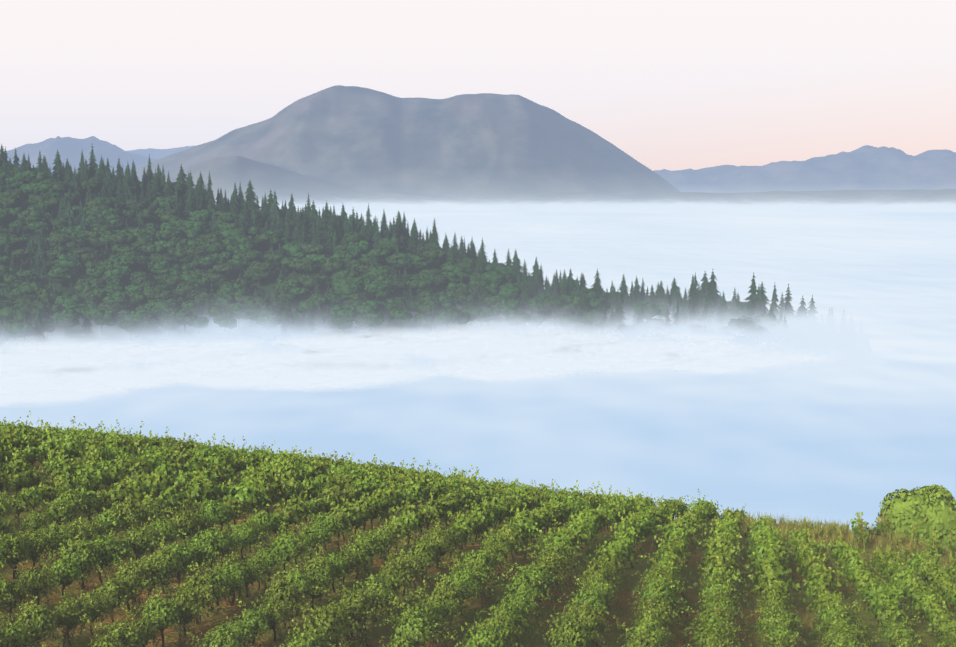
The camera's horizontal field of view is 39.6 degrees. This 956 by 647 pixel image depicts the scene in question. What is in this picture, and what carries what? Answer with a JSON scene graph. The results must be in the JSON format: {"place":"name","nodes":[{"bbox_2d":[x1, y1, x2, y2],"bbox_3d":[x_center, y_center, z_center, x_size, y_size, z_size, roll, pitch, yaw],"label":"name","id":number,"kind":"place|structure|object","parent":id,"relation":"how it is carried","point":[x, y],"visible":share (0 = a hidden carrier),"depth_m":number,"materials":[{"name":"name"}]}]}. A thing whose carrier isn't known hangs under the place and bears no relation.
{"place":"outdoors","nodes":[
{"label":"outdoors","id":0,"kind":"place"},
{"bbox_2d":[0,315,838,405],"bbox_3d":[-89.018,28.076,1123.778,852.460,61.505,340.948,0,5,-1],"label":"fog bank","id":1,"kind":"structure","parent":0,"point":[50,372],"depth_m":1081.93,"materials":[{"name":"white"}]},
{"bbox_2d":[0,211,955,530],"bbox_3d":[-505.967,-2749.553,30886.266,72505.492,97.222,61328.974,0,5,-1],"label":"fog","id":2,"kind":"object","parent":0,"point":[838,443],"depth_m":989.88,"materials":[{"name":"white"}]},
{"bbox_2d":[0,85,955,646],"bbox_3d":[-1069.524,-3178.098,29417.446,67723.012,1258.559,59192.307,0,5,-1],"label":"terrain","id":3,"kind":"structure","parent":0,"point":[350,147],"depth_m":7664.93,"materials":[{"name":"grey stone"}]},
{"bbox_2d":[0,166,848,357],"bbox_3d":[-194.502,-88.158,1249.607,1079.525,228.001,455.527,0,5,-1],"label":"forest trees","id":4,"kind":"object","parent":3,"relation":"on","point":[194,240],"visible":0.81,"depth_m":1195.19,"materials":[{"name":"green plant"}]},
{"bbox_2d":[0,144,873,363],"bbox_3d":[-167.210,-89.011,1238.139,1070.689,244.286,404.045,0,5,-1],"label":"conifer trees","id":5,"kind":"object","parent":3,"relation":"on","point":[705,304],"visible":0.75,"depth_m":1263.19,"materials":[{"name":"green plant"}]},
{"bbox_2d":[0,410,955,646],"bbox_3d":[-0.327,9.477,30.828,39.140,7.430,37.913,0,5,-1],"label":"vine rows","id":6,"kind":"object","parent":3,"relation":"on","point":[416,623],"visible":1,"depth_m":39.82,"materials":[{"name":"green plant"}]},
{"bbox_2d":[708,511,955,576],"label":"grass tufts","id":7,"kind":"object","parent":3,"relation":"on","point":[844,528],"visible":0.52,"depth_m":84.09,"materials":[{"name":"green plant"}]},
{"bbox_2d":[849,512,955,566],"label":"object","id":8,"kind":"object","parent":3,"relation":"on","point":[860,532],"visible":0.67,"depth_m":83.31,"materials":[{"name":"green plant"}]},
{"bbox_2d":[876,484,955,551],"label":"bush","id":9,"kind":"object","parent":3,"relation":"on","point":[927,511],"visible":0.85,"depth_m":117.90,"materials":[{"name":"green plant"}]},
{"bbox_2d":[0,0,955,170],"label":"sky","id":10,"kind":"structure","parent":0,"point":[673,85],"materials":[{"name":"white"}]}
]}

